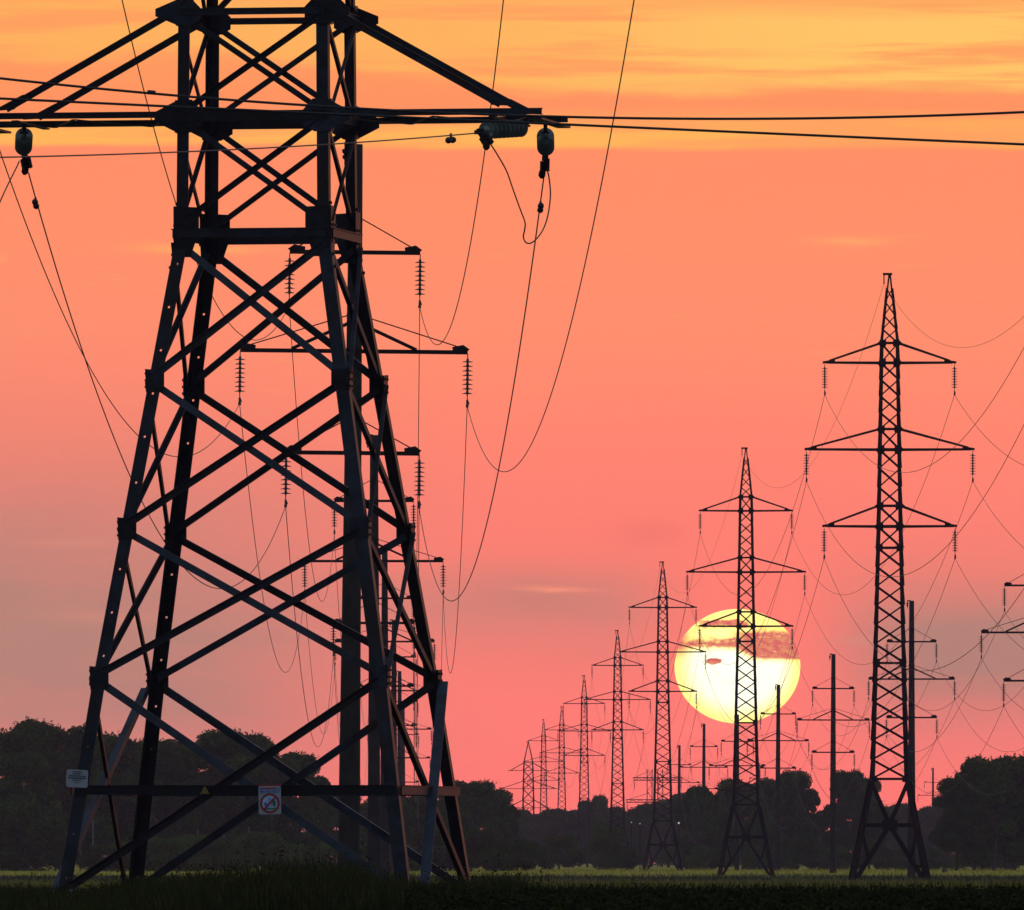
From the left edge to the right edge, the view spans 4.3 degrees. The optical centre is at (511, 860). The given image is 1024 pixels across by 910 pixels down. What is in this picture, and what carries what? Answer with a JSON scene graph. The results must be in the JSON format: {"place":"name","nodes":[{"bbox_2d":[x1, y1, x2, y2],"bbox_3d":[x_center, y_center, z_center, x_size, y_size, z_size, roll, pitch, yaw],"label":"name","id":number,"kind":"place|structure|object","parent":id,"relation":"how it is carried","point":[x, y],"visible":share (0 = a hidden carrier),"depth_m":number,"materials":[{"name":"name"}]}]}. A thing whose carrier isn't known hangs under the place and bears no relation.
{"place":"outdoors","nodes":[
{"label":"outdoors","id":0,"kind":"place"},
{"bbox_2d":[0,863,1023,909],"bbox_3d":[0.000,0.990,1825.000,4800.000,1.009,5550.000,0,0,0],"label":"field","id":1,"kind":"structure","parent":0,"point":[659,868],"depth_m":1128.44,"materials":[{"name":"plant"}]},
{"bbox_2d":[0,776,44,869],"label":"bush","id":2,"kind":"object","parent":1,"relation":"on","point":[10,787],"visible":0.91,"depth_m":1260.16,"materials":[{"name":"green plant"}]},
{"bbox_2d":[0,715,59,817],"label":"tree","id":3,"kind":"object","parent":1,"relation":"on","point":[22,760],"visible":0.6,"depth_m":1303.20,"materials":[{"name":"green plant"}]},
{"bbox_2d":[0,794,67,870],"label":"bush","id":4,"kind":"object","parent":1,"relation":"on","point":[45,834],"visible":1,"depth_m":1252.91,"materials":[{"name":"green plant"}]},
{"bbox_2d":[24,722,108,854],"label":"tree","id":5,"kind":"object","parent":1,"relation":"on","point":[70,740],"visible":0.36,"depth_m":1328.90,"materials":[{"name":"green plant"}]},
{"bbox_2d":[76,844,130,870],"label":"shrub","id":6,"kind":"object","parent":1,"relation":"on","point":[87,860],"visible":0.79,"depth_m":1244.35,"materials":[{"name":"green plant"}]},
{"bbox_2d":[83,730,164,851],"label":"tree","id":7,"kind":"object","parent":1,"relation":"on","point":[127,771],"visible":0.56,"depth_m":1298.69,"materials":[{"name":"green plant"}]},
{"bbox_2d":[126,836,192,870],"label":"shrub","id":8,"kind":"object","parent":1,"relation":"on","point":[158,858],"visible":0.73,"depth_m":1243.87,"materials":[{"name":"green plant"}]},
{"bbox_2d":[150,739,202,841],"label":"tree","id":9,"kind":"object","parent":1,"relation":"on","point":[168,761],"visible":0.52,"depth_m":1338.38,"materials":[{"name":"green plant"}]},
{"bbox_2d":[155,739,231,837],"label":"tree","id":10,"kind":"object","parent":1,"relation":"on","point":[181,766],"visible":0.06,"depth_m":1390.47,"materials":[{"name":"green plant"}]},
{"bbox_2d":[186,838,249,870],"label":"shrub","id":11,"kind":"object","parent":1,"relation":"on","point":[219,844],"visible":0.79,"depth_m":1243.66,"materials":[{"name":"green plant"}]},
{"bbox_2d":[176,728,267,858],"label":"tree","id":12,"kind":"object","parent":1,"relation":"on","point":[228,751],"visible":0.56,"depth_m":1307.78,"materials":[{"name":"green plant"}]},
{"bbox_2d":[234,831,288,869],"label":"shrub","id":13,"kind":"object","parent":1,"relation":"on","point":[261,840],"visible":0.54,"depth_m":1261.78,"materials":[{"name":"green plant"}]},
{"bbox_2d":[235,733,320,853],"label":"tree","id":14,"kind":"object","parent":1,"relation":"on","point":[268,774],"visible":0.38,"depth_m":1329.94,"materials":[{"name":"green plant"}]},
{"bbox_2d":[255,842,314,868],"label":"shrub","id":15,"kind":"object","parent":1,"relation":"on","point":[291,848],"visible":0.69,"depth_m":1244.17,"materials":[{"name":"green plant"}]},
{"bbox_2d":[0,0,570,892],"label":"lattice pylon","id":16,"kind":"object","parent":1,"relation":"on","point":[322,232],"visible":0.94,"depth_m":201.15,"materials":[{"name":"metal"}]},
{"bbox_2d":[66,769,87,787],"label":"information plate","id":17,"kind":"object","parent":16,"relation":"attached to","point":[77,778],"visible":1,"depth_m":199.93,"materials":[{"name":"white metal"}]},
{"bbox_2d":[28,172,366,802],"bbox_3d":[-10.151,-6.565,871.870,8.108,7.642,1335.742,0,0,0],"label":"power cable","id":18,"kind":"object","parent":16,"relation":"hanging from","point":[35,203],"visible":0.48,"depth_m":241.56,"materials":[{"name":"metal"}]},
{"bbox_2d":[0,132,478,157],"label":"power cable","id":19,"kind":"object","parent":16,"relation":"hanging from","point":[450,139],"visible":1,"depth_m":180.25,"materials":[{"name":"metal"}]},
{"bbox_2d":[258,784,280,813],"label":"prohibition sign","id":20,"kind":"object","parent":16,"relation":"attached to","point":[269,799],"visible":1,"depth_m":199.27,"materials":[{"name":"white metal"}]},
{"bbox_2d":[414,175,544,828],"bbox_3d":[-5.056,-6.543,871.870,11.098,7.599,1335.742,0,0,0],"label":"power cable","id":21,"kind":"object","parent":16,"relation":"hanging from","point":[540,207],"visible":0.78,"depth_m":246.67,"materials":[{"name":"metal"}]},
{"bbox_2d":[0,77,1023,119],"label":"power cable","id":22,"kind":"object","parent":16,"relation":"attached to","point":[151,92],"visible":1,"depth_m":109.99,"materials":[{"name":"metal"}]},
{"bbox_2d":[0,97,1023,145],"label":"power cable","id":23,"kind":"object","parent":16,"relation":"attached to","point":[516,122],"visible":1,"depth_m":107.99,"materials":[{"name":"metal"}]},
{"bbox_2d":[278,750,334,844],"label":"tree","id":24,"kind":"object","parent":1,"relation":"on","point":[323,822],"visible":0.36,"depth_m":1358.13,"materials":[{"name":"green plant"}]},
{"bbox_2d":[297,843,332,870],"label":"shrub","id":25,"kind":"object","parent":1,"relation":"on","point":[321,851],"visible":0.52,"depth_m":1253.28,"materials":[{"name":"green plant"}]},
{"bbox_2d":[301,796,367,860],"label":"tree","id":26,"kind":"object","parent":1,"relation":"on","point":[328,809],"visible":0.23,"depth_m":1499.29,"materials":[{"name":"green plant"}]},
{"bbox_2d":[235,144,472,873],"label":"utility pole","id":27,"kind":"object","parent":1,"relation":"on","point":[349,827],"visible":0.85,"depth_m":364.75,"materials":[{"name":"metal"}]},
{"bbox_2d":[413,0,503,780],"bbox_3d":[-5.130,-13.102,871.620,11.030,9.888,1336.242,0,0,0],"label":"power cable","id":28,"kind":"object","parent":27,"relation":"attached to","point":[449,329],"visible":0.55,"depth_m":307.21,"materials":[{"name":"metal"}]},
{"bbox_2d":[431,0,634,751],"bbox_3d":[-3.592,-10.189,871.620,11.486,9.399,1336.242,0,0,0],"label":"power cable","id":29,"kind":"object","parent":27,"relation":"hanging from","point":[560,361],"visible":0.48,"depth_m":263.65,"materials":[{"name":"metal"}]},
{"bbox_2d":[302,434,445,869],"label":"utility pole","id":30,"kind":"object","parent":1,"relation":"on","point":[374,846],"visible":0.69,"depth_m":599.75,"materials":[{"name":"metal"}]},
{"bbox_2d":[122,0,367,724],"bbox_3d":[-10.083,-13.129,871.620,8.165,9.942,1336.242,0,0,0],"label":"power cable","id":31,"kind":"object","parent":30,"relation":"hanging from","point":[229,323],"visible":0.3,"depth_m":331.28,"materials":[{"name":"metal"}]},
{"bbox_2d":[334,551,436,874],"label":"utility pole","id":32,"kind":"object","parent":1,"relation":"on","point":[384,822],"visible":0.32,"depth_m":834.77,"materials":[{"name":"metal"}]},
{"bbox_2d":[0,151,367,783],"bbox_3d":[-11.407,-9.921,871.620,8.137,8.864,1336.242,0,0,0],"label":"power cable","id":33,"kind":"object","parent":32,"relation":"attached to","point":[153,448],"visible":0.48,"depth_m":309.23,"materials":[{"name":"metal"}]},
{"bbox_2d":[367,671,431,800],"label":"utility pole","id":34,"kind":"object","parent":1,"relation":"on","point":[399,751],"visible":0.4,"depth_m":1304.80,"materials":[{"name":"metal"}]},
{"bbox_2d":[388,619,422,873],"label":"utility pole","id":35,"kind":"object","parent":1,"relation":"on","point":[394,681],"visible":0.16,"depth_m":1069.80,"materials":[{"name":"metal"}]},
{"bbox_2d":[389,796,446,858],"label":"tree","id":36,"kind":"object","parent":1,"relation":"on","point":[410,818],"visible":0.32,"depth_m":1498.12,"materials":[{"name":"green plant"}]},
{"bbox_2d":[406,828,451,866],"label":"shrub","id":37,"kind":"object","parent":1,"relation":"on","point":[415,835],"visible":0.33,"depth_m":1308.91,"materials":[{"name":"green plant"}]},
{"bbox_2d":[435,778,510,869],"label":"tree","id":38,"kind":"object","parent":1,"relation":"on","point":[489,804],"visible":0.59,"depth_m":1479.50,"materials":[{"name":"green plant"}]},
{"bbox_2d":[451,829,517,870],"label":"shrub","id":39,"kind":"object","parent":1,"relation":"on","point":[479,839],"visible":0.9,"depth_m":1308.84,"materials":[{"name":"green plant"}]},
{"bbox_2d":[0,834,988,909],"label":"tall grass","id":40,"kind":"structure","parent":1,"relation":"on","point":[313,887],"depth_m":156.18,"materials":[{"name":"plant"}]},
{"bbox_2d":[466,787,522,837],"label":"tree","id":41,"kind":"object","parent":1,"relation":"on","point":[478,821],"visible":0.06,"depth_m":1558.49,"materials":[{"name":"green plant"}]},
{"bbox_2d":[481,797,518,865],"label":"tree","id":42,"kind":"object","parent":1,"relation":"on","point":[504,811],"visible":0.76,"depth_m":1489.16,"materials":[{"name":"green plant"}]},
{"bbox_2d":[482,834,536,870],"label":"shrub","id":43,"kind":"object","parent":1,"relation":"on","point":[517,842],"visible":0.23,"depth_m":1329.72,"materials":[{"name":"green plant"}]},
{"bbox_2d":[517,809,540,861],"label":"tree","id":44,"kind":"object","parent":1,"relation":"on","point":[525,822],"visible":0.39,"depth_m":2328.22,"materials":[{"name":"green plant"}]},
{"bbox_2d":[501,741,557,865],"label":"lattice pylon","id":45,"kind":"object","parent":1,"relation":"on","point":[532,779],"visible":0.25,"depth_m":2679.11,"materials":[{"name":"metal"}]},
{"bbox_2d":[513,840,548,869],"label":"shrub","id":46,"kind":"object","parent":1,"relation":"on","point":[530,851],"visible":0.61,"depth_m":1349.54,"materials":[{"name":"green plant"}]},
{"bbox_2d":[519,813,552,864],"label":"tree","id":47,"kind":"object","parent":1,"relation":"on","point":[539,820],"visible":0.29,"depth_m":2389.61,"materials":[{"name":"green plant"}]},
{"bbox_2d":[525,719,562,810],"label":"lattice pylon","id":48,"kind":"object","parent":1,"relation":"on","point":[545,761],"visible":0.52,"depth_m":2999.52,"materials":[{"name":"metal"}]},
{"bbox_2d":[540,808,573,866],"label":"tree","id":49,"kind":"object","parent":1,"relation":"on","point":[548,814],"visible":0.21,"depth_m":2448.28,"materials":[{"name":"green plant"}]},
{"bbox_2d":[533,833,586,869],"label":"bush","id":50,"kind":"object","parent":1,"relation":"on","point":[574,854],"visible":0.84,"depth_m":1598.92,"materials":[{"name":"green plant"}]},
{"bbox_2d":[539,706,583,809],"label":"lattice pylon","id":51,"kind":"object","parent":1,"relation":"on","point":[564,767],"visible":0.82,"depth_m":2749.49,"materials":[{"name":"metal"}]},
{"bbox_2d":[549,813,593,863],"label":"tree","id":52,"kind":"object","parent":1,"relation":"on","point":[567,824],"visible":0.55,"depth_m":2328.38,"materials":[{"name":"green plant"}]},
{"bbox_2d":[557,675,611,867],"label":"lattice pylon","id":53,"kind":"object","parent":1,"relation":"on","point":[581,755],"visible":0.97,"depth_m":2284.45,"materials":[{"name":"metal"}]},
{"bbox_2d":[577,800,599,866],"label":"tree","id":54,"kind":"object","parent":1,"relation":"on","point":[594,817],"visible":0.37,"depth_m":2388.56,"materials":[{"name":"black plant"}]},
{"bbox_2d":[585,821,627,869],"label":"bush","id":55,"kind":"object","parent":1,"relation":"on","point":[601,843],"visible":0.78,"depth_m":1609.30,"materials":[{"name":"black plant"}]},
{"bbox_2d":[598,805,635,859],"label":"tree","id":56,"kind":"object","parent":1,"relation":"on","point":[617,821],"visible":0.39,"depth_m":2328.69,"materials":[{"name":"black plant"}]},
{"bbox_2d":[584,630,650,868],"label":"lattice pylon","id":57,"kind":"object","parent":1,"relation":"on","point":[614,699],"visible":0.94,"depth_m":1839.47,"materials":[{"name":"metal"}]},
{"bbox_2d":[607,847,643,869],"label":"bush","id":58,"kind":"object","parent":1,"relation":"on","point":[625,854],"visible":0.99,"depth_m":1579.20,"materials":[{"name":"black plant"}]},
{"bbox_2d":[620,802,655,866],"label":"tree","id":59,"kind":"object","parent":1,"relation":"on","point":[637,816],"visible":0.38,"depth_m":2388.07,"materials":[{"name":"black plant"}]},
{"bbox_2d":[626,769,682,866],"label":"portal pylon","id":60,"kind":"object","parent":1,"relation":"on","point":[652,780],"visible":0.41,"depth_m":2399.92,"materials":[{"name":"metal"}]},
{"bbox_2d":[619,561,706,870],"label":"lattice pylon","id":61,"kind":"object","parent":1,"relation":"on","point":[661,844],"visible":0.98,"depth_m":1412.42,"materials":[{"name":"metal"}]},
{"bbox_2d":[641,798,686,867],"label":"tree","id":62,"kind":"object","parent":1,"relation":"on","point":[664,827],"visible":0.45,"depth_m":2328.23,"materials":[{"name":"black plant"}]},
{"bbox_2d":[658,745,699,868],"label":"utility pole","id":63,"kind":"object","parent":1,"relation":"on","point":[679,764],"visible":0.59,"depth_m":2027.79,"materials":[{"name":"metal"}]},
{"bbox_2d":[658,844,710,869],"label":"bush","id":64,"kind":"object","parent":1,"relation":"on","point":[693,861],"visible":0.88,"depth_m":1593.44,"materials":[{"name":"black plant"}]},
{"bbox_2d":[671,784,718,866],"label":"tree","id":65,"kind":"object","parent":1,"relation":"on","point":[679,812],"visible":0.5,"depth_m":1718.94,"materials":[{"name":"black plant"}]},
{"bbox_2d":[680,723,728,856],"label":"utility pole","id":66,"kind":"object","parent":1,"relation":"on","point":[703,767],"visible":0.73,"depth_m":1737.78,"materials":[{"name":"metal"}]},
{"bbox_2d":[398,878,1023,909],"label":"crop","id":67,"kind":"object","parent":1,"relation":"on","point":[764,897],"visible":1,"depth_m":130.89,"materials":[{"name":"green plant"}]},
{"bbox_2d":[691,778,745,868],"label":"tree","id":68,"kind":"object","parent":1,"relation":"on","point":[710,828],"visible":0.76,"depth_m":1698.19,"materials":[{"name":"black plant"}]},
{"bbox_2d":[708,715,766,870],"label":"utility pole","id":69,"kind":"object","parent":1,"relation":"on","point":[736,858],"visible":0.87,"depth_m":1479.77,"materials":[{"name":"metal"}]},
{"bbox_2d":[723,845,764,869],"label":"bush","id":70,"kind":"object","parent":1,"relation":"on","point":[749,861],"visible":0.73,"depth_m":1623.52,"materials":[{"name":"black plant"}]},
{"bbox_2d":[685,447,806,875],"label":"lattice pylon","id":71,"kind":"object","parent":1,"relation":"on","point":[744,837],"visible":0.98,"depth_m":1026.43,"materials":[{"name":"metal"}]},
{"bbox_2d":[730,778,786,859],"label":"tree","id":72,"kind":"object","parent":1,"relation":"on","point":[768,791],"visible":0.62,"depth_m":1687.92,"materials":[{"name":"black plant"}]},
{"bbox_2d":[746,684,809,870],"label":"utility pole","id":73,"kind":"object","parent":1,"relation":"on","point":[777,820],"visible":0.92,"depth_m":1351.77,"materials":[{"name":"metal"}]},
{"bbox_2d":[760,768,821,853],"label":"tree","id":74,"kind":"object","parent":1,"relation":"on","point":[803,825],"visible":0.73,"depth_m":1698.50,"materials":[{"name":"black plant"}]},
{"bbox_2d":[761,837,827,869],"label":"bush","id":75,"kind":"object","parent":1,"relation":"on","point":[809,846],"visible":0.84,"depth_m":1593.09,"materials":[{"name":"black plant"}]},
{"bbox_2d":[796,788,824,857],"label":"tree","id":76,"kind":"object","parent":1,"relation":"on","point":[812,808],"visible":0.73,"depth_m":1709.86,"materials":[{"name":"black plant"}]},
{"bbox_2d":[795,653,870,872],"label":"utility pole","id":77,"kind":"object","parent":1,"relation":"on","point":[832,850],"visible":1,"depth_m":1147.78,"materials":[{"name":"metal"}]},
{"bbox_2d":[819,768,876,868],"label":"tree","id":78,"kind":"object","parent":1,"relation":"on","point":[843,785],"visible":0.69,"depth_m":1688.90,"materials":[{"name":"black plant"}]},
{"bbox_2d":[844,843,885,869],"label":"bush","id":79,"kind":"object","parent":1,"relation":"on","point":[878,864],"visible":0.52,"depth_m":1579.16,"materials":[{"name":"black plant"}]},
{"bbox_2d":[836,804,894,868],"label":"tree","id":80,"kind":"object","parent":1,"relation":"on","point":[887,852],"visible":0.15,"depth_m":1798.49,"materials":[{"name":"black plant"}]},
{"bbox_2d":[850,775,890,869],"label":"tree","id":81,"kind":"object","parent":1,"relation":"on","point":[876,810],"visible":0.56,"depth_m":1698.61,"materials":[{"name":"black plant"}]},
{"bbox_2d":[870,805,907,864],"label":"tree","id":82,"kind":"object","parent":1,"relation":"on","point":[900,831],"visible":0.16,"depth_m":2349.71,"materials":[{"name":"black plant"}]},
{"bbox_2d":[803,273,975,879],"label":"lattice pylon","id":83,"kind":"object","parent":1,"relation":"on","point":[887,824],"visible":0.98,"depth_m":724.46,"materials":[{"name":"metal"}]},
{"bbox_2d":[541,425,1023,790],"bbox_3d":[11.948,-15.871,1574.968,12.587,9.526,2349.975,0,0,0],"label":"power cable","id":84,"kind":"object","parent":83,"relation":"hanging from","point":[775,591],"visible":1,"depth_m":752.99,"materials":[{"name":"metal"}]},
{"bbox_2d":[544,558,1023,811],"bbox_3d":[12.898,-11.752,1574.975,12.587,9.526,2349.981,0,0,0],"label":"power cable","id":85,"kind":"object","parent":83,"relation":"hanging from","point":[786,675],"visible":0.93,"depth_m":772.58,"materials":[{"name":"metal"}]},
{"bbox_2d":[545,348,1023,773],"bbox_3d":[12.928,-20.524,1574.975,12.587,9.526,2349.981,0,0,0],"label":"power cable","id":86,"kind":"object","parent":83,"relation":"hanging from","point":[787,525],"visible":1,"depth_m":774.45,"materials":[{"name":"metal"}]},
{"bbox_2d":[579,396,1022,775],"bbox_3d":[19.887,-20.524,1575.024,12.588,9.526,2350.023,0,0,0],"label":"power cable","id":87,"kind":"object","parent":83,"relation":"hanging from","point":[811,572],"visible":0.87,"depth_m":929.76,"materials":[{"name":"metal"}]},
{"bbox_2d":[580,559,1022,811],"bbox_3d":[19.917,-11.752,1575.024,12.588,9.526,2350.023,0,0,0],"label":"power cable","id":88,"kind":"object","parent":83,"relation":"hanging from","point":[812,694],"visible":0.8,"depth_m":959.72,"materials":[{"name":"metal"}]},
{"bbox_2d":[584,482,1023,794],"bbox_3d":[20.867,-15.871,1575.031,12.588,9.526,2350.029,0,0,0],"label":"power cable","id":89,"kind":"object","parent":83,"relation":"hanging from","point":[825,637],"visible":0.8,"depth_m":982.13,"materials":[{"name":"metal"}]},
{"bbox_2d":[875,848,917,869],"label":"bush","id":90,"kind":"object","parent":1,"relation":"on","point":[891,862],"visible":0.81,"depth_m":1593.55,"materials":[{"name":"black plant"}]},
{"bbox_2d":[867,600,956,875],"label":"utility pole","id":91,"kind":"object","parent":1,"relation":"on","point":[911,747],"visible":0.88,"depth_m":965.78,"materials":[{"name":"metal"}]},
{"bbox_2d":[906,805,948,863],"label":"tree","id":92,"kind":"object","parent":1,"relation":"on","point":[933,811],"visible":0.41,"depth_m":2348.15,"materials":[{"name":"black plant"}]},
{"bbox_2d":[916,846,942,869],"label":"bush","id":93,"kind":"object","parent":1,"relation":"on","point":[933,863],"visible":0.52,"depth_m":1609.22,"materials":[{"name":"black plant"}]},
{"bbox_2d":[929,846,967,869],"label":"bush","id":94,"kind":"object","parent":1,"relation":"on","point":[950,863],"visible":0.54,"depth_m":1624.00,"materials":[{"name":"black plant"}]},
{"bbox_2d":[927,775,990,870],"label":"tree","id":95,"kind":"object","parent":1,"relation":"on","point":[950,833],"visible":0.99,"depth_m":1338.85,"materials":[{"name":"black plant"}]},
{"bbox_2d":[935,770,1000,870],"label":"tree","id":96,"kind":"object","parent":1,"relation":"on","point":[986,862],"visible":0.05,"depth_m":1418.14,"materials":[{"name":"black plant"}]},
{"bbox_2d":[958,754,1023,870],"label":"tree","id":97,"kind":"object","parent":1,"relation":"on","point":[996,781],"visible":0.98,"depth_m":1348.76,"materials":[{"name":"black plant"}]},
{"bbox_2d":[979,574,1023,706],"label":"utility pole","id":98,"kind":"object","parent":1,"relation":"on","point":[1006,679],"visible":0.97,"depth_m":767.73,"materials":[{"name":"metal"}]},
{"bbox_2d":[983,751,1023,852],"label":"tree","id":99,"kind":"object","parent":1,"relation":"on","point":[1016,810],"visible":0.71,"depth_m":1358.04,"materials":[{"name":"black plant"}]},
{"bbox_2d":[989,753,1023,869],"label":"tree","id":100,"kind":"object","parent":1,"relation":"on","point":[1014,763],"visible":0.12,"depth_m":1428.01,"materials":[{"name":"black plant"}]},
{"bbox_2d":[0,0,1023,862],"label":"sky","id":101,"kind":"structure","parent":0,"point":[722,273],"materials":[{"name":"orange"}]},
{"bbox_2d":[674,609,799,722],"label":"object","id":102,"kind":"object","parent":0,"point":[773,651],"visible":0.76,"depth_m":29900.46,"materials":[{"name":"yellow"}]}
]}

